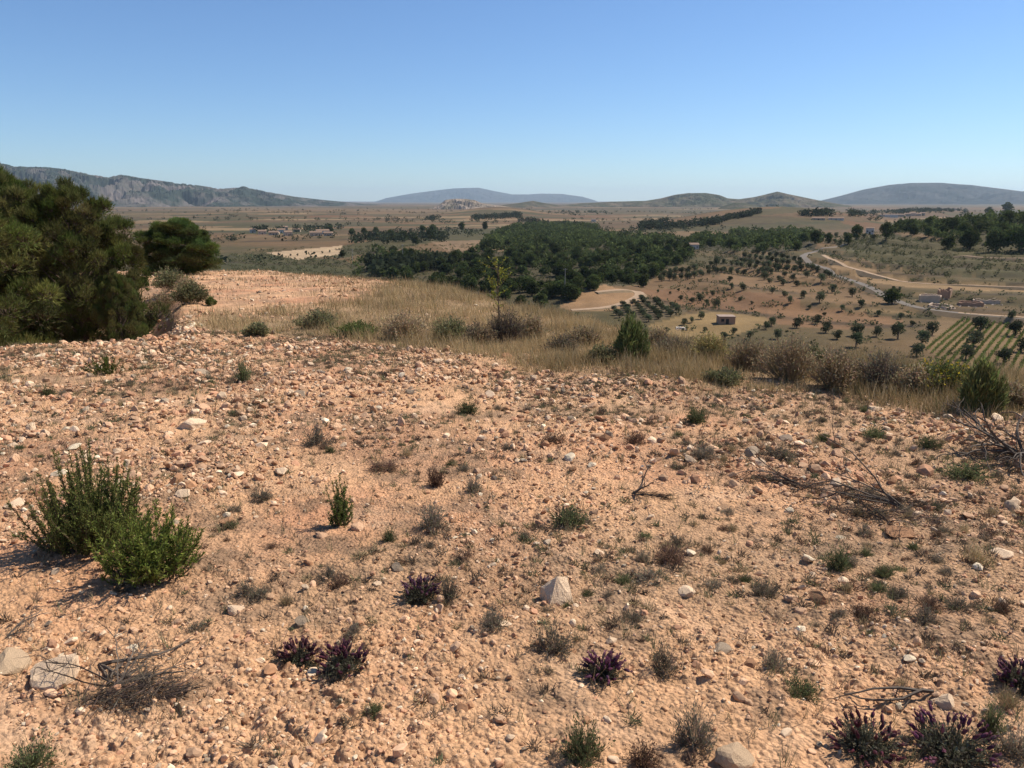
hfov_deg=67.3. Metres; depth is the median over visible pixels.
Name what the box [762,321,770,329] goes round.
olive tree
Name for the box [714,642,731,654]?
stone
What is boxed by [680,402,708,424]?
green weed
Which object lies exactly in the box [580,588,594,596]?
green weed
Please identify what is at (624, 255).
pine tree
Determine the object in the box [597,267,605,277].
pine tree
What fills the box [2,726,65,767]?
green weed
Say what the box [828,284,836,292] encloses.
olive tree
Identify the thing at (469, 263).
pine tree
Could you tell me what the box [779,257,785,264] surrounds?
olive tree
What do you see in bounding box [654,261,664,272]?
pine tree
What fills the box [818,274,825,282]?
olive tree
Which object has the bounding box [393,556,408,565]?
dry weed
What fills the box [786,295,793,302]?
olive tree
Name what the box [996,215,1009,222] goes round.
pine tree
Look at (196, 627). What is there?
thyme plant
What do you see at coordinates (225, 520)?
stone
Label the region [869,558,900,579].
green weed
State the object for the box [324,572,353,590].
dry weed
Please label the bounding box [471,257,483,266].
pine tree
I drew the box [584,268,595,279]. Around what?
pine tree
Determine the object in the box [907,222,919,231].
pine tree
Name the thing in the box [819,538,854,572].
green weed
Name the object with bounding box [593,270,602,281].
pine tree
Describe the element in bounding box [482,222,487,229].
pine tree
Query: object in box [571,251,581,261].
pine tree
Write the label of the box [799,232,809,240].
pine tree
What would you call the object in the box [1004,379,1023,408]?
shrub
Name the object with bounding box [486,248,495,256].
pine tree
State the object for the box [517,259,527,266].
pine tree
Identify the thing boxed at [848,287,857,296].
olive tree
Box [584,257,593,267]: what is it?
pine tree
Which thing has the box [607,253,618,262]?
pine tree
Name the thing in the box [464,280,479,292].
pine tree
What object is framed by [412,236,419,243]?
pine tree
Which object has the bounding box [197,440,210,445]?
stone
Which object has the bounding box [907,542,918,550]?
green weed
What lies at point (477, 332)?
shrub
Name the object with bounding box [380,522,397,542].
green weed
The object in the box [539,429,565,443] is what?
dry weed
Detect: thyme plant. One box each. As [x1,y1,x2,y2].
[56,387,66,396]
[98,580,133,595]
[183,619,208,634]
[224,502,241,512]
[230,579,256,598]
[246,584,274,603]
[248,487,276,504]
[298,422,333,447]
[314,564,340,583]
[331,696,348,707]
[340,619,371,642]
[412,500,451,534]
[423,538,438,549]
[436,573,464,602]
[455,460,472,471]
[463,470,482,493]
[475,603,510,634]
[491,404,502,409]
[501,441,511,450]
[517,530,535,540]
[528,616,575,665]
[538,603,557,613]
[589,562,607,574]
[602,589,615,597]
[621,606,648,623]
[628,549,652,565]
[628,563,677,586]
[641,637,688,682]
[666,696,718,762]
[667,531,690,546]
[689,440,724,461]
[702,576,729,592]
[718,506,735,516]
[721,574,740,584]
[751,574,782,599]
[755,643,795,675]
[760,442,799,461]
[809,619,824,630]
[817,415,828,421]
[828,606,854,622]
[845,556,862,566]
[852,521,878,536]
[885,584,900,599]
[888,584,914,599]
[891,448,901,456]
[900,505,915,513]
[907,602,947,626]
[922,498,945,508]
[924,553,946,563]
[932,412,942,419]
[933,525,956,532]
[936,565,956,576]
[943,594,979,611]
[955,579,972,588]
[987,468,1006,478]
[991,715,1023,767]
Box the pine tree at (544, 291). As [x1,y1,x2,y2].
[540,289,547,295]
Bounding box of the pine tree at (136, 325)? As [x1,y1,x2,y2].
[89,268,149,341]
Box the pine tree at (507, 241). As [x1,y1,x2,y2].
[504,239,511,245]
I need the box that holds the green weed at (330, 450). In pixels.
[325,445,334,453]
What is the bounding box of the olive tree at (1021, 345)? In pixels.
[1015,338,1023,351]
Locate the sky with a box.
[0,0,1023,200]
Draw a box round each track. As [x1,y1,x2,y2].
[571,289,646,310]
[821,255,1023,289]
[954,255,1023,261]
[958,312,1023,318]
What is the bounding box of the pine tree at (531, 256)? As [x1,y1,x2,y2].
[525,252,536,264]
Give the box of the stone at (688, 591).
[678,585,695,597]
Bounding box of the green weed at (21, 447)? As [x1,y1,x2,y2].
[14,444,25,449]
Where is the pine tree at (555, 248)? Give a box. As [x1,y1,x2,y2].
[550,244,560,254]
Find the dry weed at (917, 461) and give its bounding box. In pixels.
[912,456,924,464]
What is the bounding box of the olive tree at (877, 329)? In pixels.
[871,325,882,336]
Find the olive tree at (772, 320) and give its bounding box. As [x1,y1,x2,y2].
[768,317,775,325]
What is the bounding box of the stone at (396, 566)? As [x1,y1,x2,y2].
[392,562,403,571]
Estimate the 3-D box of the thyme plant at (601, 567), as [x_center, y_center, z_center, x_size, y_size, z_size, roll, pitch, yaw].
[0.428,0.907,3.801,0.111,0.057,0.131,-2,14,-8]
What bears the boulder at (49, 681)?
on the ground at (762, 747)
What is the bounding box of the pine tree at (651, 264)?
[646,261,659,274]
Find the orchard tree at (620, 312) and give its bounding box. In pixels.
[616,310,623,317]
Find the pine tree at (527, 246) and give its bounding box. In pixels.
[523,244,531,251]
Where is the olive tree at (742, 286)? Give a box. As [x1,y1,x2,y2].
[740,284,746,289]
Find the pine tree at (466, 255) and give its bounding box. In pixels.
[462,251,470,260]
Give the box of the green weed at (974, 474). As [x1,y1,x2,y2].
[934,457,996,484]
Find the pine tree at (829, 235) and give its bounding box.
[824,232,833,241]
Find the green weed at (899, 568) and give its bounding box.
[890,563,909,573]
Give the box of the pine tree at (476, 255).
[471,253,481,259]
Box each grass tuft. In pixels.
[278,592,294,605]
[400,447,414,457]
[659,540,675,547]
[718,453,731,461]
[726,521,737,531]
[727,444,737,452]
[843,583,854,592]
[851,503,869,516]
[894,676,906,685]
[902,507,914,520]
[958,522,971,533]
[962,540,992,564]
[985,506,1000,514]
[992,683,1023,709]
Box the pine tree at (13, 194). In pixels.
[0,165,98,346]
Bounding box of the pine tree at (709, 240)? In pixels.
[706,237,715,245]
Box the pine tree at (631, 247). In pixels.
[627,245,634,253]
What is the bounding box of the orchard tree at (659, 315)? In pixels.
[655,313,662,318]
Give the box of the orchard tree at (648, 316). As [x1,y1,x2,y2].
[645,314,652,321]
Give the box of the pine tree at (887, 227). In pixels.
[879,221,895,239]
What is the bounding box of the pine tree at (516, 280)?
[512,277,520,290]
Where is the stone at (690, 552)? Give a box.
[686,549,695,555]
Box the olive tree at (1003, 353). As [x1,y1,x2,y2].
[994,347,1014,361]
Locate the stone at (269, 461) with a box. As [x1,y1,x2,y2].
[266,459,279,465]
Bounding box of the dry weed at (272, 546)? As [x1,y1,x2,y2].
[264,540,282,548]
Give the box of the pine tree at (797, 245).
[790,240,801,250]
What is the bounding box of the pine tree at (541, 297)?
[532,292,547,305]
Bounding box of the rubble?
[96,316,196,365]
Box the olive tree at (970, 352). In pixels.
[960,344,974,358]
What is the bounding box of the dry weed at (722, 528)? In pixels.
[717,523,728,531]
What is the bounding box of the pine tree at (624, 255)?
[614,252,627,259]
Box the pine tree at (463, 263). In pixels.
[458,261,468,266]
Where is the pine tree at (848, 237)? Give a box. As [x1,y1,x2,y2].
[843,232,852,243]
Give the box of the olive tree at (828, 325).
[820,321,832,332]
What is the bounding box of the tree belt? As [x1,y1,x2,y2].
[250,207,968,276]
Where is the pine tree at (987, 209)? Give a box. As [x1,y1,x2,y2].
[984,207,993,213]
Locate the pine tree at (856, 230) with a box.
[851,224,862,239]
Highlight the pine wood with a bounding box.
[352,209,1023,292]
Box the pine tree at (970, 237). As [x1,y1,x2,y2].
[958,227,982,249]
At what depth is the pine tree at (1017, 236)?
380.63 m
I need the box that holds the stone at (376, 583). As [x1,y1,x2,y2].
[373,581,381,586]
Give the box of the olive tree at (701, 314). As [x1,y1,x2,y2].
[698,311,704,318]
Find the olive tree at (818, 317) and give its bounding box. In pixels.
[810,314,822,323]
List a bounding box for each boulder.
[0,647,31,674]
[29,653,79,690]
[715,742,754,767]
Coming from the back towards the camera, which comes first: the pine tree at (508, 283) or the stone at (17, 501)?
the pine tree at (508, 283)
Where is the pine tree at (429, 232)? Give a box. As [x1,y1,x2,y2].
[424,228,434,240]
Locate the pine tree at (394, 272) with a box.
[385,266,400,277]
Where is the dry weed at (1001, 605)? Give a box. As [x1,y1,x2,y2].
[988,591,1021,615]
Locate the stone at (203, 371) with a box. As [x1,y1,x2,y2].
[194,368,208,373]
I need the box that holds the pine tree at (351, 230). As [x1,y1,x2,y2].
[348,228,355,235]
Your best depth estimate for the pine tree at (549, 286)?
321.76 m
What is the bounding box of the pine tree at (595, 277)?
[587,273,601,285]
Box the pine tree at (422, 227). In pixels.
[419,225,425,231]
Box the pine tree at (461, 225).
[458,222,464,230]
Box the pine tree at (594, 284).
[589,280,598,289]
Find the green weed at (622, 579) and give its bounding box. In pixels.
[613,571,635,586]
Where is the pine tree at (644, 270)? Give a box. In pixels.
[638,266,650,276]
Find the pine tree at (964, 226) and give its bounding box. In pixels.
[958,222,972,233]
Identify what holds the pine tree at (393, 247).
on the ground at (762, 747)
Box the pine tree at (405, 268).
[400,265,411,275]
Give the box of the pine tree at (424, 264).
[419,261,428,271]
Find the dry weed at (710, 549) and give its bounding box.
[699,542,716,553]
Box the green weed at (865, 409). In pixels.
[858,405,867,411]
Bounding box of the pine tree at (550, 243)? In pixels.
[547,240,554,247]
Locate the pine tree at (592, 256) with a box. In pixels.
[588,253,595,263]
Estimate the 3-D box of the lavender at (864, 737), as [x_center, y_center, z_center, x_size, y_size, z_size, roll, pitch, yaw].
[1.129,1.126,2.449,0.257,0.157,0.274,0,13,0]
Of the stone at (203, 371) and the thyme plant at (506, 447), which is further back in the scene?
the stone at (203, 371)
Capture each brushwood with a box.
[46,664,209,733]
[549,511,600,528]
[630,489,677,500]
[743,471,950,511]
[833,501,953,527]
[956,441,1023,467]
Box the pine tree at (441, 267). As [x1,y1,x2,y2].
[438,263,448,272]
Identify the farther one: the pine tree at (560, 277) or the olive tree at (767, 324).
the pine tree at (560, 277)
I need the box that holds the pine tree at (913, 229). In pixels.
[909,225,919,234]
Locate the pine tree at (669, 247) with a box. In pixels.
[662,243,673,251]
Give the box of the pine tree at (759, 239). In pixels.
[754,237,763,244]
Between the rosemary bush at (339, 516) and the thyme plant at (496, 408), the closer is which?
the rosemary bush at (339, 516)
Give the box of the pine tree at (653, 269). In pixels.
[649,265,659,277]
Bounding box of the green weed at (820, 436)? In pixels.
[814,430,832,441]
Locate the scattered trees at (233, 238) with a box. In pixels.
[89,204,1023,262]
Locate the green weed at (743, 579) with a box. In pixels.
[733,572,756,582]
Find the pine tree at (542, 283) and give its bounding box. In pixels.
[536,280,544,288]
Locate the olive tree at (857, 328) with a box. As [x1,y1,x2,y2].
[850,322,864,334]
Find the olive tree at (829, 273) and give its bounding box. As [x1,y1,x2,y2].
[826,270,832,277]
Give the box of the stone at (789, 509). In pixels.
[784,507,793,512]
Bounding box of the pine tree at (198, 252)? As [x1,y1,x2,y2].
[132,216,224,274]
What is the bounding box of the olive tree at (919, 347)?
[911,342,924,355]
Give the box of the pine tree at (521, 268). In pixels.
[517,265,527,275]
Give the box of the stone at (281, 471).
[275,467,286,474]
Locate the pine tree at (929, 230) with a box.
[923,226,933,236]
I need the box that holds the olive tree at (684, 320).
[681,318,687,323]
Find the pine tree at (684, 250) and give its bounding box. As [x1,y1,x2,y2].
[677,247,687,255]
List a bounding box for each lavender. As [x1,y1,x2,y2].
[269,635,323,672]
[311,636,375,681]
[400,573,442,605]
[579,648,632,686]
[825,705,907,767]
[897,700,1014,767]
[991,654,1023,694]
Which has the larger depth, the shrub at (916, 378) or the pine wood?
the pine wood
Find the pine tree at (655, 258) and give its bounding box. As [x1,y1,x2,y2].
[651,255,661,260]
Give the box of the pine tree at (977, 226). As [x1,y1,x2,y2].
[974,223,984,231]
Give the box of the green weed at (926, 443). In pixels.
[913,433,943,449]
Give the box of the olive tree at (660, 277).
[658,274,664,281]
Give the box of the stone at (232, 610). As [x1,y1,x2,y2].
[227,605,244,615]
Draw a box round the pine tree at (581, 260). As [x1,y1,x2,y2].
[577,257,585,266]
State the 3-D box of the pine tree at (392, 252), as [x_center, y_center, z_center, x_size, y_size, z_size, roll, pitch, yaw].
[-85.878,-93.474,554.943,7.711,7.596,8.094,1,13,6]
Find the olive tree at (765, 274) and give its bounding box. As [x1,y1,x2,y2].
[761,270,768,277]
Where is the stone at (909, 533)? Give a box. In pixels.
[884,525,915,538]
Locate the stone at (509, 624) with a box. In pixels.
[498,619,511,625]
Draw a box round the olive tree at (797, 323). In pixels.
[792,317,803,327]
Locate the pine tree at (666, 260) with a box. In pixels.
[661,256,670,266]
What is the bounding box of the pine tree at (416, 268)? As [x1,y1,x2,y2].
[411,263,419,272]
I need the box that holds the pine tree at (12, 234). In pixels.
[0,213,64,346]
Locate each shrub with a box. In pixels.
[143,288,176,313]
[143,311,159,328]
[148,266,190,289]
[165,278,212,303]
[172,275,199,291]
[204,296,217,305]
[239,319,270,336]
[291,306,342,328]
[326,318,380,337]
[374,309,429,339]
[429,313,472,340]
[461,318,498,343]
[484,304,532,342]
[519,312,550,337]
[539,333,578,353]
[564,324,605,345]
[582,341,620,364]
[648,324,673,348]
[652,335,697,355]
[688,330,733,357]
[700,366,747,386]
[721,333,770,370]
[747,327,817,382]
[798,342,865,390]
[804,342,828,364]
[854,346,910,390]
[894,362,946,392]
[911,356,971,393]
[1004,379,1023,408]
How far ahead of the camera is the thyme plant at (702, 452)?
5.78 m
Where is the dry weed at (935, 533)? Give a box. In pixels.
[932,529,944,537]
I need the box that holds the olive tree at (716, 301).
[713,298,720,305]
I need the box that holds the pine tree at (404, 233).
[400,231,409,239]
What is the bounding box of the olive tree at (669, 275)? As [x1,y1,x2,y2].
[666,272,672,279]
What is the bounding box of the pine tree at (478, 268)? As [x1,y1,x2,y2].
[468,264,484,277]
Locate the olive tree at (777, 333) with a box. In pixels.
[774,328,782,338]
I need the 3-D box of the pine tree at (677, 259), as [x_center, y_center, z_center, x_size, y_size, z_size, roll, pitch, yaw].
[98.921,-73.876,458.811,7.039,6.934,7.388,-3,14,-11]
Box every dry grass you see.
[0,321,1023,767]
[165,269,447,326]
[175,277,1023,434]
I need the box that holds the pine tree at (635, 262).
[632,260,640,268]
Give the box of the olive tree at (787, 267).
[783,264,790,270]
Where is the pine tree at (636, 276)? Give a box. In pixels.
[633,273,640,282]
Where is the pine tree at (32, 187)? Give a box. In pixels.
[12,177,92,333]
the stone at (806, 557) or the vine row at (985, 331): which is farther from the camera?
the vine row at (985, 331)
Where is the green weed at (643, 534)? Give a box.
[635,530,655,540]
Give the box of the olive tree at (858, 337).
[850,331,865,346]
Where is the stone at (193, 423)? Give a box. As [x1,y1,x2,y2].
[176,418,206,430]
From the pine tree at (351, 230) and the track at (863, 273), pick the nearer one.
the track at (863, 273)
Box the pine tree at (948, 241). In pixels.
[940,235,955,249]
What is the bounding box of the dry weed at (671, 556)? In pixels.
[650,535,688,568]
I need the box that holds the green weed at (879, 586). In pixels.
[869,580,889,593]
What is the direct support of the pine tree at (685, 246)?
on the ground at (762, 747)
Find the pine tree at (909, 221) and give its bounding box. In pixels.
[906,218,916,228]
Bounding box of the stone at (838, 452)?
[831,448,843,457]
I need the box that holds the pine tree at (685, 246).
[683,243,691,250]
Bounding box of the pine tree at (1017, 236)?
[1006,224,1023,250]
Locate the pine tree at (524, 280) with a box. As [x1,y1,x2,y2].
[520,275,536,290]
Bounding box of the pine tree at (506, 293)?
[498,286,510,299]
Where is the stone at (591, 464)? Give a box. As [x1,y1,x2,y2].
[588,462,595,466]
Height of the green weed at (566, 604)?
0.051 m
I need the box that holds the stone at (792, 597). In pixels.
[783,594,798,601]
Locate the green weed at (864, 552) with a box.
[857,547,874,556]
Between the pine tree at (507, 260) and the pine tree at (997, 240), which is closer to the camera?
the pine tree at (997, 240)
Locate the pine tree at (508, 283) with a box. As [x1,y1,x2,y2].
[504,279,517,292]
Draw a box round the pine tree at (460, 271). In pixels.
[455,268,464,276]
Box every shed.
[812,217,824,219]
[828,217,843,220]
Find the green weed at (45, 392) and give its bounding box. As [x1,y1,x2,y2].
[37,384,58,396]
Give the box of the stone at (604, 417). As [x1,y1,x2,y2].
[598,415,609,420]
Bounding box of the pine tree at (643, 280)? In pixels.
[637,273,648,286]
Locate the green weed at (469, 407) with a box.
[452,398,480,414]
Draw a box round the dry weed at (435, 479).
[424,457,445,488]
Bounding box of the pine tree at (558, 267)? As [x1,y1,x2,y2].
[553,263,565,275]
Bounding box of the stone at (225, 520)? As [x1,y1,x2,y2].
[219,517,233,523]
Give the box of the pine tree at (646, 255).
[641,252,650,263]
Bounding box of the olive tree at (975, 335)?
[966,330,983,343]
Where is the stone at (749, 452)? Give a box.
[744,446,759,456]
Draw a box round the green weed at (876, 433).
[859,422,888,438]
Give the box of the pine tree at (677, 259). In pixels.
[672,254,683,264]
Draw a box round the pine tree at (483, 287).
[479,285,487,292]
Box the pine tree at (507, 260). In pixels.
[503,256,511,265]
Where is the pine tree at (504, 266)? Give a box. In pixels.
[498,261,509,274]
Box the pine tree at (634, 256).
[632,254,641,260]
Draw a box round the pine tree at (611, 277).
[606,272,617,282]
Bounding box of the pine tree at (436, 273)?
[431,271,442,279]
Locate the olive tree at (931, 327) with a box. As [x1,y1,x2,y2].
[925,321,940,334]
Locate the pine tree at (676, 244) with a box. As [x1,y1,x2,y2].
[671,240,682,251]
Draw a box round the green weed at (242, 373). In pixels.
[231,354,252,381]
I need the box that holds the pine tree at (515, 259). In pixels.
[511,255,520,268]
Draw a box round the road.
[796,244,1023,324]
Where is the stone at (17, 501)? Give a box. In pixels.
[3,497,24,507]
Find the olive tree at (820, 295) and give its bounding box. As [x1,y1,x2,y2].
[815,291,824,302]
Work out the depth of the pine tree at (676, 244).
569.62 m
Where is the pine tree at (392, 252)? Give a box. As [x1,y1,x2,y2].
[389,249,396,255]
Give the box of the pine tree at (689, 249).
[686,247,693,254]
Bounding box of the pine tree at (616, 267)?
[611,265,620,272]
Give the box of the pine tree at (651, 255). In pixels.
[648,252,659,261]
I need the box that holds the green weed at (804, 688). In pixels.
[780,668,825,706]
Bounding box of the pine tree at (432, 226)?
[429,224,436,230]
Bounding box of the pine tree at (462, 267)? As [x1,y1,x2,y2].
[454,265,466,275]
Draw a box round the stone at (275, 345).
[272,343,280,347]
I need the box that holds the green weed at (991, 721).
[977,690,1009,738]
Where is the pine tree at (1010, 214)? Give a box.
[1003,210,1016,220]
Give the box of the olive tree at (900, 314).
[897,312,904,318]
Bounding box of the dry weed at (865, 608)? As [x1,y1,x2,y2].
[846,598,884,619]
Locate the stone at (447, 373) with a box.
[442,371,450,375]
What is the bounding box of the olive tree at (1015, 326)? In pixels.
[1005,319,1023,335]
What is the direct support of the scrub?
on the ground at (762, 747)
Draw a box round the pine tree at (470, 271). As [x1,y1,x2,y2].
[466,269,479,281]
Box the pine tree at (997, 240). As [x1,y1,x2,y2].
[984,229,1011,252]
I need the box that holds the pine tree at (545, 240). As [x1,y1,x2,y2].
[542,237,549,242]
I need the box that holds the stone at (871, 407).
[868,406,883,411]
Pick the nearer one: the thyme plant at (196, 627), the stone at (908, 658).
the stone at (908, 658)
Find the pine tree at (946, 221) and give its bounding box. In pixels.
[941,219,950,225]
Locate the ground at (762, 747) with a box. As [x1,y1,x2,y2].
[0,201,1023,767]
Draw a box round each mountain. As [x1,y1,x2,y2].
[0,163,378,206]
[376,188,596,201]
[821,183,1023,204]
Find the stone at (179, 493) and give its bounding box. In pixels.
[175,489,189,497]
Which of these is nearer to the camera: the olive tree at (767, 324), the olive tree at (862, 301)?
the olive tree at (767, 324)
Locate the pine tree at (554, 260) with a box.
[550,257,559,266]
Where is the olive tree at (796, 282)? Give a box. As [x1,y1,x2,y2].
[793,280,799,285]
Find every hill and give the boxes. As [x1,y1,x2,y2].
[429,199,511,208]
[499,201,580,207]
[561,192,851,206]
[718,203,757,208]
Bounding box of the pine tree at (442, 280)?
[438,277,448,286]
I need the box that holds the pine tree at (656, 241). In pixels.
[652,239,659,245]
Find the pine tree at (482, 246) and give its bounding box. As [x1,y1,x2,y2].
[479,242,487,251]
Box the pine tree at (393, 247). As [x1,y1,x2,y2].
[388,245,397,251]
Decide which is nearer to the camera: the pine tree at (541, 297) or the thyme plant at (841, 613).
the thyme plant at (841, 613)
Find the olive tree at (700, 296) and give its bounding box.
[696,293,705,300]
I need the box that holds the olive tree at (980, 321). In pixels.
[971,316,991,330]
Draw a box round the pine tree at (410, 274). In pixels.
[400,270,414,281]
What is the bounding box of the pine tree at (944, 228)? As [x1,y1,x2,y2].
[938,225,950,234]
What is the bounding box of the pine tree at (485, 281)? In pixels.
[483,277,492,290]
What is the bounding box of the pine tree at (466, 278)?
[461,273,477,289]
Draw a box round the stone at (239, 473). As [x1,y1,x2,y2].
[228,471,243,476]
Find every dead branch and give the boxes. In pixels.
[1,607,51,636]
[13,615,213,691]
[97,637,193,709]
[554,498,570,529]
[631,454,664,496]
[728,438,799,486]
[770,389,904,516]
[827,493,914,538]
[827,684,933,708]
[935,395,1023,477]
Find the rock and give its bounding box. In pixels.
[539,576,572,605]
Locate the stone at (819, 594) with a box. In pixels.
[809,590,827,604]
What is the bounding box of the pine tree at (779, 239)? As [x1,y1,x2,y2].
[772,237,781,243]
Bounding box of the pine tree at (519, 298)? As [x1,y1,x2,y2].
[514,294,527,307]
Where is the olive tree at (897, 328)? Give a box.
[890,323,905,338]
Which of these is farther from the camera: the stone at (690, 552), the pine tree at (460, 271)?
the pine tree at (460, 271)
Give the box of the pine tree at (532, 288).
[523,280,539,295]
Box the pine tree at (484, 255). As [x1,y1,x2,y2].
[481,252,491,260]
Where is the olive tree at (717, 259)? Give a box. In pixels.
[712,255,721,264]
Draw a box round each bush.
[5,438,152,558]
[82,355,131,376]
[84,498,206,588]
[322,473,353,527]
[613,311,651,361]
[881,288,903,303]
[956,352,1011,411]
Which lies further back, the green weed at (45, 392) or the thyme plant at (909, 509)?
the green weed at (45, 392)
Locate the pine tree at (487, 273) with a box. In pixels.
[483,271,494,281]
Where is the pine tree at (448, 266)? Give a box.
[444,262,453,273]
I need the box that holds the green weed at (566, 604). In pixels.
[562,600,572,608]
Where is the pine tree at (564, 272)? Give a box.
[562,266,573,278]
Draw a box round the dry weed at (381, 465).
[363,454,403,474]
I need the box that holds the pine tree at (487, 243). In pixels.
[483,240,491,247]
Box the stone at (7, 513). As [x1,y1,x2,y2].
[3,511,14,516]
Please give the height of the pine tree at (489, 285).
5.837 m
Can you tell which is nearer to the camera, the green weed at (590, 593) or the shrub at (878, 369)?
the green weed at (590, 593)
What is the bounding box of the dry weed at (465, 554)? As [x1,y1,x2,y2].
[454,547,477,561]
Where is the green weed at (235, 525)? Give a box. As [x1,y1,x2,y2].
[223,520,238,528]
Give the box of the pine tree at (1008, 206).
[999,202,1014,212]
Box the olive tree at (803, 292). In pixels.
[800,290,806,297]
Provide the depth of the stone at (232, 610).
3.37 m
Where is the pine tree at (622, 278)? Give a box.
[619,274,625,282]
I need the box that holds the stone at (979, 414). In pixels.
[966,412,982,418]
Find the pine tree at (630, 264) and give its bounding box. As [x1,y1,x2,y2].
[623,261,635,270]
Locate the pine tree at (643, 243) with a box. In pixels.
[638,241,646,247]
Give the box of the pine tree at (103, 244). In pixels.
[0,175,172,343]
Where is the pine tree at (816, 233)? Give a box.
[810,230,821,243]
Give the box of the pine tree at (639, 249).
[634,246,644,254]
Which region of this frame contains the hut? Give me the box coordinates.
[716,314,735,323]
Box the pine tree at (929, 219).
[924,216,936,224]
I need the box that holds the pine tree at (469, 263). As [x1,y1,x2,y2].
[463,260,472,268]
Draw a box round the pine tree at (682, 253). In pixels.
[678,251,687,260]
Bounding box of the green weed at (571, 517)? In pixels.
[546,496,595,531]
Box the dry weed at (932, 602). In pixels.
[912,591,945,613]
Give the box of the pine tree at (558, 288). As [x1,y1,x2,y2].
[554,279,568,295]
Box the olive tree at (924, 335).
[916,330,931,343]
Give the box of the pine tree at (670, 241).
[666,239,673,245]
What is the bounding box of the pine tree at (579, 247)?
[573,245,582,252]
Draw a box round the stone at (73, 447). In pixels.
[67,443,81,449]
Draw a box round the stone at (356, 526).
[351,522,365,530]
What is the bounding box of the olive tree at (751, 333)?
[745,331,753,337]
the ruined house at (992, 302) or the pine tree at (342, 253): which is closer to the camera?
the ruined house at (992, 302)
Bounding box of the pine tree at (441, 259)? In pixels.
[435,257,446,267]
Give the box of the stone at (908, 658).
[903,654,915,661]
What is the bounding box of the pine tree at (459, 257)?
[456,252,462,261]
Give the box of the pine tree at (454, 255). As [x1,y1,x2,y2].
[449,251,459,263]
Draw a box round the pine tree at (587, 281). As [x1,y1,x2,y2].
[583,278,590,289]
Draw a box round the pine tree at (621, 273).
[616,269,626,279]
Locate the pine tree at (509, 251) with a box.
[504,248,513,256]
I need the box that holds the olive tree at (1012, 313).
[1007,311,1016,317]
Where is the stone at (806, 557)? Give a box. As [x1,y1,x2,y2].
[803,553,815,561]
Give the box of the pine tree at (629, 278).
[623,273,634,282]
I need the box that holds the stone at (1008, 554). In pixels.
[990,547,1013,558]
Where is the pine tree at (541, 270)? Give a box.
[539,266,547,274]
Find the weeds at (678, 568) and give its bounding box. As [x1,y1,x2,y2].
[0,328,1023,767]
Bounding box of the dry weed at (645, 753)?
[620,734,666,767]
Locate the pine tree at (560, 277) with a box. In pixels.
[554,275,568,281]
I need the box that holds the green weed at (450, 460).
[444,458,454,465]
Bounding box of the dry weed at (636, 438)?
[622,427,648,444]
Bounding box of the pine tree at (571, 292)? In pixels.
[561,282,579,300]
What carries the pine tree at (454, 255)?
on the ground at (762, 747)
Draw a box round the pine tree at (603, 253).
[599,250,608,259]
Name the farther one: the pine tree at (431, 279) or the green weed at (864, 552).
the pine tree at (431, 279)
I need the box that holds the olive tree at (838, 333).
[831,330,843,338]
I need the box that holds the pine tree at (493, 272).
[490,268,504,281]
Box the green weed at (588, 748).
[556,710,615,767]
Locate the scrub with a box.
[228,220,1023,368]
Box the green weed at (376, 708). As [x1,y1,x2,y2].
[356,697,386,721]
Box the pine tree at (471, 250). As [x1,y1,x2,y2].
[467,247,476,252]
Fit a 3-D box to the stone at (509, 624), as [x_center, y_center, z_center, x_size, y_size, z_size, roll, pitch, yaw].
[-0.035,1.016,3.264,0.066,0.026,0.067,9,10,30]
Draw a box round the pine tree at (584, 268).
[578,266,586,277]
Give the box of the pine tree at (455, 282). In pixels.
[450,277,463,287]
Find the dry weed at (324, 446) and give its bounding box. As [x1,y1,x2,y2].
[318,442,328,448]
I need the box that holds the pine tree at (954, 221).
[948,217,960,229]
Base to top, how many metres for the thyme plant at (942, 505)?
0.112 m
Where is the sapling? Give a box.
[478,256,511,334]
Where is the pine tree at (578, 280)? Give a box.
[570,276,586,291]
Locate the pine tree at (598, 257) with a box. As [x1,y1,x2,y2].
[593,254,603,263]
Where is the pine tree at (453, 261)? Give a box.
[446,256,456,264]
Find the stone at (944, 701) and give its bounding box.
[931,693,954,709]
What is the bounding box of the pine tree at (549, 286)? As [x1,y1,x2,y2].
[544,281,556,296]
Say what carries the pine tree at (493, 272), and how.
on the ground at (762, 747)
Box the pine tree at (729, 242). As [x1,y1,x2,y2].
[725,239,734,249]
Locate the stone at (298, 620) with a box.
[294,615,309,626]
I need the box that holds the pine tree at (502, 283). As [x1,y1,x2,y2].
[499,276,512,287]
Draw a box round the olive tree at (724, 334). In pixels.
[720,331,728,338]
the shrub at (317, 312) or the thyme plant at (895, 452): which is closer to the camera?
the thyme plant at (895, 452)
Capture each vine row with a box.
[925,312,966,349]
[931,313,970,352]
[935,323,972,356]
[942,324,977,359]
[948,320,990,363]
[954,320,995,362]
[962,315,1004,364]
[976,320,1008,362]
[989,329,1010,357]
[992,324,1021,364]
[999,330,1023,368]
[1007,348,1022,368]
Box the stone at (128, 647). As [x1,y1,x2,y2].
[126,644,137,653]
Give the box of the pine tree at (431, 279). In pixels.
[425,275,437,284]
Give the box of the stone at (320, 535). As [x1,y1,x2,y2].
[315,532,327,538]
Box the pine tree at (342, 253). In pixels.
[339,249,345,257]
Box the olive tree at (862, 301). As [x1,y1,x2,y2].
[857,299,865,305]
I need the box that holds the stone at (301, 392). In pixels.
[295,390,305,395]
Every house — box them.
[258,230,265,233]
[268,231,279,234]
[277,228,285,232]
[283,230,291,235]
[309,231,321,235]
[315,229,329,233]
[323,231,333,235]
[689,243,699,249]
[866,228,873,233]
[890,214,897,217]
[917,294,941,302]
[924,303,957,309]
[937,287,952,299]
[956,300,987,307]
[972,298,1002,304]
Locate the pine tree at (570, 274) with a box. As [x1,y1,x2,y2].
[565,270,577,282]
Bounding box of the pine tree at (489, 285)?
[486,280,496,292]

